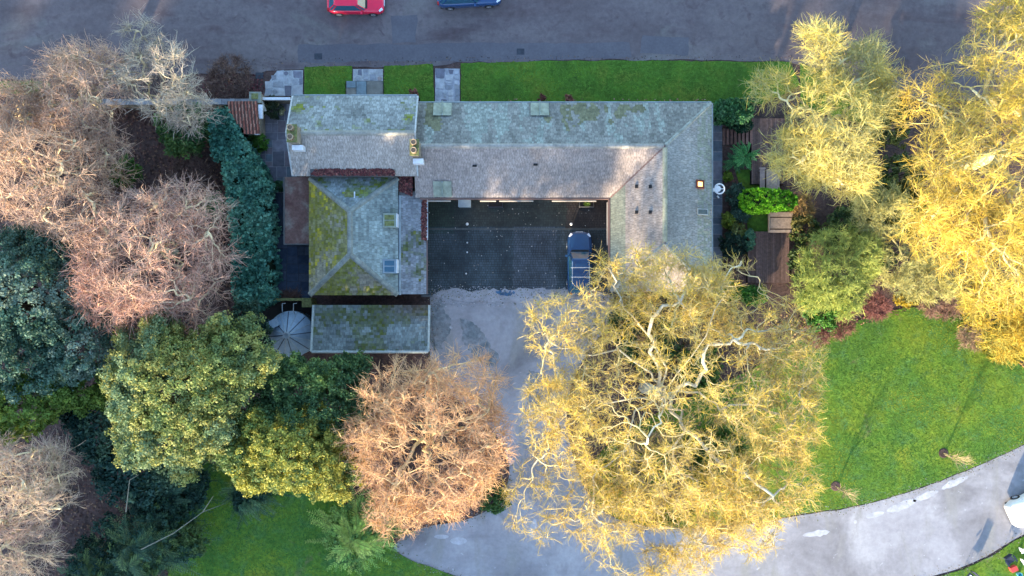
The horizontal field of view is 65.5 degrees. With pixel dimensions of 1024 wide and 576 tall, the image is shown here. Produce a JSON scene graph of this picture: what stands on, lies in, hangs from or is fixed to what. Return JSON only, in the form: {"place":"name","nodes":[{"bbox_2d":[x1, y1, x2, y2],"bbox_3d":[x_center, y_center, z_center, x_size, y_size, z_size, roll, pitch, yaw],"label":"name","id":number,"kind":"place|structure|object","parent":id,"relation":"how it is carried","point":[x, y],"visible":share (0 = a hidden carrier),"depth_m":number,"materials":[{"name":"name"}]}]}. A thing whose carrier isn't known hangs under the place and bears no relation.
{"place":"outdoors","nodes":[
{"label":"outdoors","id":0,"kind":"place"},
{"bbox_2d":[257,104,295,192],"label":"side patio","id":1,"kind":"structure","parent":0,"point":[275,156],"depth_m":57.33,"materials":[{"name":"grey stone"}]},
{"bbox_2d":[264,70,302,95],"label":"path","id":2,"kind":"structure","parent":0,"point":[285,83],"depth_m":57.33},
{"bbox_2d":[273,193,309,297],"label":"patio","id":3,"kind":"structure","parent":0,"point":[294,270],"depth_m":57.34,"materials":[{"name":"grey stone"}]},
{"bbox_2d":[168,462,452,575],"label":"lawn","id":4,"kind":"structure","parent":0,"point":[231,540],"depth_m":57.33,"materials":[{"name":"green plant"}]},
{"bbox_2d":[307,475,415,574],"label":"conifer","id":5,"kind":"object","parent":4,"relation":"on","point":[352,544],"visible":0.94,"depth_m":54.91,"materials":[{"name":"green plant"}]},
{"bbox_2d":[304,66,352,93],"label":"verge lawn","id":6,"kind":"structure","parent":0,"point":[330,74],"depth_m":57.34,"materials":[{"name":"green plant"}]},
{"bbox_2d":[353,69,382,80],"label":"path","id":7,"kind":"structure","parent":0,"point":[367,74],"depth_m":57.32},
{"bbox_2d":[383,64,433,100],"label":"verge lawn","id":8,"kind":"structure","parent":0,"point":[401,90],"depth_m":57.34,"materials":[{"name":"green plant"}]},
{"bbox_2d":[0,0,1023,100],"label":"road","id":9,"kind":"structure","parent":0,"point":[272,32],"depth_m":57.37,"materials":[{"name":"grey asphalt"}]},
{"bbox_2d":[327,0,384,15],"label":"hatchback","id":10,"kind":"object","parent":9,"relation":"on","point":[356,7],"visible":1,"depth_m":56.48,"materials":[{"name":"red paint"}]},
{"bbox_2d":[391,15,417,43],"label":"road repair","id":11,"kind":"structure","parent":9,"relation":"on","point":[404,28],"depth_m":57.36,"materials":[{"name":"asphalt"}]},
{"bbox_2d":[297,42,631,63],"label":"road repair","id":12,"kind":"structure","parent":9,"relation":"on","point":[432,52],"depth_m":57.37,"materials":[{"name":"asphalt"}]},
{"bbox_2d":[437,0,500,10],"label":"suv","id":13,"kind":"object","parent":9,"relation":"on","point":[449,5],"visible":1,"depth_m":56.47,"materials":[{"name":"blue paint"}]},
{"bbox_2d":[640,35,688,55],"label":"road repair","id":14,"kind":"structure","parent":9,"relation":"on","point":[666,45],"depth_m":57.36,"materials":[{"name":"asphalt"}]},
{"bbox_2d":[0,59,1023,575],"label":"ground","id":15,"kind":"structure","parent":0,"point":[824,203],"depth_m":57.40,"materials":[{"name":"green soil"}]},
{"bbox_2d":[0,66,69,152],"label":"tree","id":16,"kind":"object","parent":15,"relation":"on","point":[25,89],"visible":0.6,"depth_m":49.45,"materials":[{"name":"brown plant"}]},
{"bbox_2d":[0,428,87,575],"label":"tree","id":17,"kind":"object","parent":15,"relation":"on","point":[34,493],"visible":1,"depth_m":47.58,"materials":[{"name":"brown plant"}]},
{"bbox_2d":[0,357,110,446],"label":"evergreen tree","id":18,"kind":"object","parent":15,"relation":"on","point":[63,400],"visible":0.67,"depth_m":49.34,"materials":[{"name":"green plant"}]},
{"bbox_2d":[0,220,127,406],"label":"evergreen tree","id":19,"kind":"object","parent":15,"relation":"on","point":[46,333],"visible":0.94,"depth_m":48.16,"materials":[{"name":"green plant"}]},
{"bbox_2d":[0,99,143,253],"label":"tree","id":20,"kind":"object","parent":15,"relation":"on","point":[8,159],"visible":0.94,"depth_m":47.52,"materials":[{"name":"brown plant"}]},
{"bbox_2d":[24,29,146,162],"bbox_3d":[-26.159,-11.772,51.673,7.431,11.737,8.217,0,90,0],"label":"tree","id":21,"kind":"object","parent":15,"relation":"on","point":[67,78],"visible":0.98,"depth_m":48.35,"materials":[{"name":"brown plant"}]},
{"bbox_2d":[56,527,148,575],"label":"conifer","id":22,"kind":"object","parent":15,"relation":"on","point":[85,565],"visible":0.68,"depth_m":53.56,"materials":[{"name":"green plant"}]},
{"bbox_2d":[71,159,137,222],"bbox_3d":[-28.694,-6.689,56.432,4.992,2.233,5.053,0,90,0],"label":"shrub","id":23,"kind":"object","parent":15,"relation":"on","point":[116,189],"visible":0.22,"depth_m":56.19,"materials":[{"name":"brown plant"}]},
{"bbox_2d":[58,385,176,508],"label":"holly tree","id":24,"kind":"object","parent":15,"relation":"on","point":[100,456],"visible":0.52,"depth_m":51.35,"materials":[{"name":"green plant"}]},
{"bbox_2d":[109,153,143,190],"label":"shrub","id":25,"kind":"object","parent":15,"relation":"on","point":[129,164],"visible":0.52,"depth_m":55.52,"materials":[{"name":"green plant"}]},
{"bbox_2d":[56,170,251,339],"bbox_3d":[-21.854,-1.876,51.154,11.481,12.779,11.027,0,90,0],"label":"tree","id":26,"kind":"object","parent":15,"relation":"on","point":[118,299],"visible":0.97,"depth_m":47.89,"materials":[{"name":"brown plant"}]},
{"bbox_2d":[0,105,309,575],"bbox_3d":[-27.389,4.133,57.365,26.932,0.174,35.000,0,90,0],"label":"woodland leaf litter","id":27,"kind":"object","parent":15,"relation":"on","point":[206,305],"visible":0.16,"depth_m":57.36,"materials":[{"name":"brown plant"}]},
{"bbox_2d":[92,495,222,575],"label":"conifer","id":28,"kind":"object","parent":15,"relation":"on","point":[142,562],"visible":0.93,"depth_m":53.00,"materials":[{"name":"green plant"}]},
{"bbox_2d":[105,5,225,140],"bbox_3d":[-22.212,-13.606,52.147,6.291,10.804,10.114,-19,90,0],"label":"tree","id":29,"kind":"object","parent":15,"relation":"on","point":[162,106],"visible":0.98,"depth_m":49.41,"materials":[{"name":"grey plant"}]},
{"bbox_2d":[153,100,211,159],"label":"shrub","id":30,"kind":"object","parent":15,"relation":"on","point":[176,145],"visible":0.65,"depth_m":55.08,"materials":[{"name":"green plant"}]},
{"bbox_2d":[141,449,225,522],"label":"conifer","id":31,"kind":"object","parent":15,"relation":"on","point":[191,495],"visible":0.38,"depth_m":54.44,"materials":[{"name":"green plant"}]},
{"bbox_2d":[95,307,284,487],"bbox_3d":[-19.564,6.697,51.142,11.214,12.964,11.140,0,90,0],"label":"evergreen tree","id":32,"kind":"object","parent":15,"relation":"on","point":[179,414],"visible":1,"depth_m":47.26,"materials":[{"name":"green plant"}]},
{"bbox_2d":[89,97,290,107],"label":"boundary wall","id":33,"kind":"structure","parent":15,"relation":"on","point":[283,100],"depth_m":55.98,"materials":[{"name":"stone"}]},
{"bbox_2d":[167,151,214,202],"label":"shrub","id":34,"kind":"object","parent":15,"relation":"on","point":[178,166],"visible":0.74,"depth_m":56.03,"materials":[{"name":"brown plant"}]},
{"bbox_2d":[202,52,255,106],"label":"shrub","id":35,"kind":"object","parent":15,"relation":"on","point":[242,86],"visible":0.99,"depth_m":56.09,"materials":[{"name":"brown plant"}]},
{"bbox_2d":[206,106,283,314],"bbox_3d":[-18.399,-5.463,55.974,4.002,2.681,14.815,-9,90,0],"label":"laurel hedge","id":36,"kind":"object","parent":15,"relation":"on","point":[249,184],"visible":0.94,"depth_m":54.99,"materials":[{"name":"green plant"}]},
{"bbox_2d":[217,299,273,373],"bbox_3d":[-18.407,3.482,55.331,3.778,4.581,5.585,32,90,0],"label":"shrub","id":37,"kind":"object","parent":15,"relation":"on","point":[245,306],"visible":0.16,"depth_m":54.23,"materials":[{"name":"green plant"}]},
{"bbox_2d":[228,101,264,136],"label":"tiled shed","id":38,"kind":"structure","parent":15,"relation":"on","point":[249,117],"depth_m":55.21,"materials":[{"name":"tile"}]},
{"bbox_2d":[217,469,295,528],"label":"conifer","id":39,"kind":"object","parent":15,"relation":"on","point":[247,505],"visible":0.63,"depth_m":55.37,"materials":[{"name":"green plant"}]},
{"bbox_2d":[259,302,311,351],"bbox_3d":[-16.186,2.807,57.380,4.075,0.001,3.614,0,90,0],"label":"tank pit","id":40,"kind":"object","parent":15,"relation":"on","point":[273,312],"visible":0.2,"depth_m":57.38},
{"bbox_2d":[267,303,311,356],"bbox_3d":[-15.510,2.969,56.020,3.300,2.760,3.866,0,90,0],"label":"water tank","id":41,"kind":"object","parent":40,"relation":"on","point":[291,331],"visible":0.8,"depth_m":55.43,"materials":[{"name":"grey metal"}]},
{"bbox_2d":[203,395,369,506],"bbox_3d":[-14.081,10.121,52.093,10.481,10.886,7.051,0,90,0],"label":"evergreen tree","id":42,"kind":"object","parent":15,"relation":"on","point":[258,471],"visible":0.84,"depth_m":48.53,"materials":[{"name":"green plant"}]},
{"bbox_2d":[230,347,386,451],"bbox_3d":[-12.843,7.206,52.621,10.216,9.878,6.739,0,90,0],"label":"evergreen tree","id":43,"kind":"object","parent":15,"relation":"on","point":[294,371],"visible":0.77,"depth_m":49.12,"materials":[{"name":"green plant"}]},
{"bbox_2d":[283,94,427,296],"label":"cottage","id":44,"kind":"structure","parent":15,"relation":"on","point":[355,214],"depth_m":53.36,"materials":[{"name":"stone"}]},
{"bbox_2d":[346,81,382,93],"bbox_3d":[-10.592,-14.360,57.292,2.653,0.216,1.038,0,90,0],"label":"doorstep","id":45,"kind":"object","parent":15,"relation":"on","point":[364,87],"visible":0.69,"depth_m":57.19,"materials":[{"name":"grey stone"}]},
{"bbox_2d":[310,305,430,352],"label":"outbuilding","id":46,"kind":"structure","parent":15,"relation":"on","point":[370,328],"depth_m":54.57,"materials":[{"name":"stone"}]},
{"bbox_2d":[377,399,473,495],"bbox_3d":[-6.082,11.322,56.273,7.370,2.465,7.031,0,90,0],"label":"shrub","id":47,"kind":"object","parent":15,"relation":"on","point":[416,449],"visible":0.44,"depth_m":56.25,"materials":[{"name":"orange plant"}]},
{"bbox_2d":[330,337,521,546],"bbox_3d":[-5.257,9.262,51.428,11.928,12.237,12.873,0,90,0],"label":"tree","id":48,"kind":"object","parent":15,"relation":"on","point":[373,434],"visible":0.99,"depth_m":48.30,"materials":[{"name":"brown plant"}]},
{"bbox_2d":[435,68,459,100],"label":"paved path","id":49,"kind":"structure","parent":15,"relation":"on","point":[447,84],"depth_m":57.33,"materials":[{"name":"grey stone"}]},
{"bbox_2d":[477,482,511,514],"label":"shrub","id":50,"kind":"object","parent":15,"relation":"on","point":[496,509],"visible":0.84,"depth_m":56.56,"materials":[{"name":"green plant"}]},
{"bbox_2d":[415,100,712,292],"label":"courtyard range","id":51,"kind":"structure","parent":15,"relation":"on","point":[644,168],"depth_m":53.60,"materials":[{"name":"tile"}]},
{"bbox_2d":[605,299,649,339],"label":"shrub","id":52,"kind":"object","parent":15,"relation":"on","point":[614,318],"visible":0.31,"depth_m":56.38,"materials":[{"name":"green plant"}]},
{"bbox_2d":[615,309,684,373],"bbox_3d":[9.759,3.747,56.623,5.034,1.796,4.686,0,90,0],"label":"shrub","id":53,"kind":"object","parent":15,"relation":"on","point":[671,356],"visible":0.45,"depth_m":56.23,"materials":[{"name":"yellow plant"}]},
{"bbox_2d":[497,235,831,575],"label":"sycamore","id":54,"kind":"object","parent":15,"relation":"on","point":[740,474],"visible":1,"depth_m":46.70,"materials":[{"name":"yellow plant"}]},
{"bbox_2d":[655,292,717,352],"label":"shrub","id":55,"kind":"object","parent":15,"relation":"on","point":[688,342],"visible":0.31,"depth_m":56.23,"materials":[{"name":"yellow plant"}]},
{"bbox_2d":[676,341,724,391],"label":"shrub","id":56,"kind":"object","parent":15,"relation":"on","point":[703,383],"visible":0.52,"depth_m":56.30,"materials":[{"name":"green plant"}]},
{"bbox_2d":[394,297,1023,575],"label":"drive","id":57,"kind":"structure","parent":15,"relation":"on","point":[964,522],"depth_m":57.37,"materials":[{"name":"grey asphalt"}]},
{"bbox_2d":[430,299,450,349],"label":"damp gravel","id":58,"kind":"structure","parent":57,"relation":"on","point":[440,319],"depth_m":57.37,"materials":[{"name":"grey gravel"}]},
{"bbox_2d":[458,318,499,366],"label":"damp gravel","id":59,"kind":"structure","parent":57,"relation":"on","point":[472,333],"depth_m":57.37,"materials":[{"name":"grey gravel"}]},
{"bbox_2d":[421,228,615,296],"bbox_3d":[0.481,-1.828,57.369,14.033,0.062,4.956,0,90,0],"label":"yard edging","id":60,"kind":"object","parent":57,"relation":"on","point":[513,229],"visible":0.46,"depth_m":57.34,"materials":[{"name":"grey stone"}]},
{"bbox_2d":[390,286,1023,575],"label":"edge debris","id":61,"kind":"object","parent":57,"relation":"on","point":[579,455],"visible":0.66,"depth_m":57.33,"materials":[{"name":"brown plant"}]},
{"bbox_2d":[1004,494,1023,527],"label":"van","id":62,"kind":"object","parent":57,"relation":"on","point":[1014,507],"visible":1,"depth_m":56.48,"materials":[{"name":"white paint"}]},
{"bbox_2d":[711,95,756,125],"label":"privet hedge","id":63,"kind":"object","parent":15,"relation":"on","point":[732,111],"visible":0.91,"depth_m":55.80,"materials":[{"name":"green plant"}]},
{"bbox_2d":[723,124,799,298],"bbox_3d":[17.974,-5.613,57.388,5.575,0.001,12.764,0,90,0],"label":"shade bed","id":64,"kind":"object","parent":15,"relation":"on","point":[782,289],"visible":0.17,"depth_m":57.39,"materials":[{"name":"brown soil"}]},
{"bbox_2d":[718,230,747,259],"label":"shrub","id":65,"kind":"object","parent":64,"relation":"on","point":[728,243],"visible":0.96,"depth_m":56.19,"materials":[{"name":"green plant"}]},
{"bbox_2d":[724,182,744,209],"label":"shrub","id":66,"kind":"object","parent":64,"relation":"on","point":[733,192],"visible":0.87,"depth_m":56.50,"materials":[{"name":"green plant"}]},
{"bbox_2d":[722,128,751,145],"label":"timber steps","id":67,"kind":"structure","parent":64,"relation":"on","point":[735,137],"depth_m":57.12,"materials":[{"name":"wood"}]},
{"bbox_2d":[730,142,759,170],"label":"fern","id":68,"kind":"object","parent":64,"relation":"on","point":[739,155],"visible":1,"depth_m":56.57,"materials":[{"name":"green plant"}]},
{"bbox_2d":[740,285,768,307],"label":"shrub","id":69,"kind":"object","parent":64,"relation":"on","point":[750,290],"visible":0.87,"depth_m":55.92,"materials":[{"name":"green plant"}]},
{"bbox_2d":[734,187,798,215],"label":"clipped hedge","id":70,"kind":"object","parent":64,"relation":"on","point":[758,201],"visible":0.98,"depth_m":55.83,"materials":[{"name":"green plant"}]},
{"bbox_2d":[746,231,788,282],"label":"deck","id":71,"kind":"structure","parent":64,"relation":"on","point":[769,252],"depth_m":57.00,"materials":[{"name":"brown wood"}]},
{"bbox_2d":[750,118,784,184],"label":"deck","id":72,"kind":"structure","parent":64,"relation":"on","point":[765,127],"depth_m":56.95,"materials":[{"name":"brown wood"}]},
{"bbox_2d":[767,212,792,232],"bbox_3d":[19.115,-4.663,56.975,1.728,0.850,1.441,0,90,0],"label":"picnic bench","id":73,"kind":"object","parent":64,"relation":"on","point":[778,223],"visible":0.94,"depth_m":56.61,"materials":[{"name":"brown wood"}]},
{"bbox_2d":[786,241,814,280],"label":"shrub","id":74,"kind":"object","parent":15,"relation":"on","point":[791,264],"visible":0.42,"depth_m":56.27,"materials":[{"name":"green plant"}]},
{"bbox_2d":[787,190,820,224],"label":"shrub","id":75,"kind":"object","parent":15,"relation":"on","point":[808,211],"visible":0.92,"depth_m":56.29,"materials":[{"name":"brown plant"}]},
{"bbox_2d":[787,214,821,247],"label":"shrub","id":76,"kind":"object","parent":15,"relation":"on","point":[797,224],"visible":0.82,"depth_m":55.98,"materials":[{"name":"green plant"}]},
{"bbox_2d":[738,11,908,209],"bbox_3d":[18.854,-10.980,50.895,10.439,13.311,11.380,19,90,0],"label":"tree","id":77,"kind":"object","parent":15,"relation":"on","point":[819,157],"visible":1,"depth_m":47.36,"materials":[{"name":"yellow plant"}]},
{"bbox_2d":[798,278,848,332],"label":"shrub","id":78,"kind":"object","parent":15,"relation":"on","point":[823,322],"visible":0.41,"depth_m":55.84,"materials":[{"name":"green plant"}]},
{"bbox_2d":[786,219,887,322],"bbox_3d":[22.279,-1.085,55.097,6.821,4.931,7.543,0,90,0],"label":"shrub","id":79,"kind":"object","parent":15,"relation":"on","point":[867,270],"visible":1,"depth_m":54.07,"materials":[{"name":"green plant"}]},
{"bbox_2d":[822,205,873,252],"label":"shrub","id":80,"kind":"object","parent":15,"relation":"on","point":[841,211],"visible":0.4,"depth_m":55.38,"materials":[{"name":"green plant"}]},
{"bbox_2d":[847,166,906,222],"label":"shrub","id":81,"kind":"object","parent":15,"relation":"on","point":[885,180],"visible":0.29,"depth_m":55.07,"materials":[{"name":"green plant"}]},
{"bbox_2d":[861,290,894,322],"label":"shrub","id":82,"kind":"object","parent":15,"relation":"on","point":[882,305],"visible":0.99,"depth_m":56.09,"materials":[{"name":"red plant"}]},
{"bbox_2d":[864,85,911,152],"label":"shrub","id":83,"kind":"object","parent":15,"relation":"on","point":[893,140],"visible":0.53,"depth_m":55.30,"materials":[{"name":"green plant"}]},
{"bbox_2d":[881,151,926,199],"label":"shrub","id":84,"kind":"object","parent":15,"relation":"on","point":[897,164],"visible":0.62,"depth_m":55.06,"materials":[{"name":"green plant"}]},
{"bbox_2d":[846,178,965,310],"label":"tree","id":85,"kind":"object","parent":15,"relation":"on","point":[904,283],"visible":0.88,"depth_m":53.91,"materials":[{"name":"yellow plant"}]},
{"bbox_2d":[882,187,930,238],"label":"shrub","id":86,"kind":"object","parent":15,"relation":"on","point":[912,216],"visible":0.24,"depth_m":54.92,"materials":[{"name":"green plant"}]},
{"bbox_2d":[916,293,964,322],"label":"shrub","id":87,"kind":"object","parent":15,"relation":"on","point":[931,311],"visible":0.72,"depth_m":56.47,"materials":[{"name":"brown plant"}]},
{"bbox_2d":[884,0,1023,324],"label":"tree","id":88,"kind":"object","parent":15,"relation":"on","point":[957,168],"visible":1,"depth_m":45.63,"materials":[{"name":"yellow plant"}]},
{"bbox_2d":[945,247,1023,367],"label":"tree","id":89,"kind":"object","parent":15,"relation":"on","point":[1006,342],"visible":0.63,"depth_m":50.55,"materials":[{"name":"yellow plant"}]},
{"bbox_2d":[975,319,1023,364],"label":"shrub","id":90,"kind":"object","parent":15,"relation":"on","point":[987,353],"visible":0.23,"depth_m":56.15,"materials":[{"name":"yellow plant"}]},
{"bbox_2d":[421,200,615,294],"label":"courtyard","id":91,"kind":"structure","parent":0,"point":[542,255],"depth_m":57.35,"materials":[{"name":"grey stone"}]},
{"bbox_2d":[433,288,608,302],"bbox_3d":[0.731,0.536,57.331,12.841,0.001,1.153,0,90,0],"label":"gravel spill","id":92,"kind":"object","parent":91,"relation":"on","point":[492,296],"visible":0.79,"depth_m":57.33,"materials":[{"name":"grey gravel"}]},
{"bbox_2d":[565,232,594,294],"bbox_3d":[4.815,-1.771,56.480,2.120,1.730,4.503,0,90,0],"label":"estate car","id":93,"kind":"object","parent":91,"relation":"on","point":[579,249],"visible":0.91,"depth_m":56.22,"materials":[{"name":"blue paint"}]},
{"bbox_2d":[460,60,799,103],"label":"verge lawn","id":94,"kind":"structure","parent":0,"point":[601,75],"depth_m":57.34,"materials":[{"name":"green plant"}]},
{"bbox_2d":[713,119,721,277],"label":"garden path","id":95,"kind":"structure","parent":0,"point":[717,174],"depth_m":57.34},
{"bbox_2d":[736,169,767,230],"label":"lawn","id":96,"kind":"structure","parent":0,"point":[759,222],"depth_m":57.35,"materials":[{"name":"green plant"}]},
{"bbox_2d":[758,167,779,191],"bbox_3d":[18.294,-7.682,56.890,1.494,0.880,1.741,0,90,0],"label":"wooden bench","id":97,"kind":"object","parent":96,"relation":"on","point":[771,184],"visible":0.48,"depth_m":56.65,"materials":[{"name":"grey wood"}]},
{"bbox_2d":[588,307,1023,527],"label":"lawn","id":98,"kind":"structure","parent":0,"point":[883,471],"depth_m":57.33,"materials":[{"name":"green plant"}]},
{"bbox_2d":[596,449,643,518],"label":"shrub","id":99,"kind":"object","parent":98,"relation":"on","point":[608,473],"visible":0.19,"depth_m":56.55,"materials":[{"name":"green plant"}]},
{"bbox_2d":[615,430,695,508],"bbox_3d":[10.107,12.829,56.322,6.019,2.459,5.811,0,90,0],"label":"shrub","id":100,"kind":"object","parent":98,"relation":"on","point":[636,445],"visible":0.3,"depth_m":56.17,"materials":[{"name":"green plant"}]},
{"bbox_2d":[626,498,694,526],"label":"shrub","id":101,"kind":"object","parent":98,"relation":"on","point":[671,521],"visible":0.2,"depth_m":56.69,"materials":[{"name":"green plant"}]},
{"bbox_2d":[684,421,751,490],"bbox_3d":[14.572,12.165,56.730,4.657,1.535,4.908,-26,90,0],"label":"shrub","id":102,"kind":"object","parent":98,"relation":"on","point":[723,435],"visible":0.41,"depth_m":56.44,"materials":[{"name":"green plant"}]},
{"bbox_2d":[592,315,847,511],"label":"island leaf litter","id":103,"kind":"object","parent":98,"relation":"on","point":[724,373],"visible":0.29,"depth_m":57.30,"materials":[{"name":"brown plant"}]},
{"bbox_2d":[818,302,857,342],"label":"shrub","id":104,"kind":"object","parent":98,"relation":"on","point":[840,332],"visible":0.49,"depth_m":56.58,"materials":[{"name":"brown plant"}]},
{"bbox_2d":[955,321,994,353],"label":"shrub","id":105,"kind":"object","parent":98,"relation":"on","point":[964,334],"visible":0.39,"depth_m":56.58,"materials":[{"name":"beige plant"}]},
{"bbox_2d":[800,63,898,124],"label":"verge lawn","id":106,"kind":"structure","parent":0,"point":[802,96],"depth_m":57.34,"materials":[{"name":"green plant"}]},
{"bbox_2d":[943,537,1023,575],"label":"corner lawn","id":107,"kind":"structure","parent":0,"point":[997,567],"depth_m":57.33,"materials":[{"name":"green plant"}]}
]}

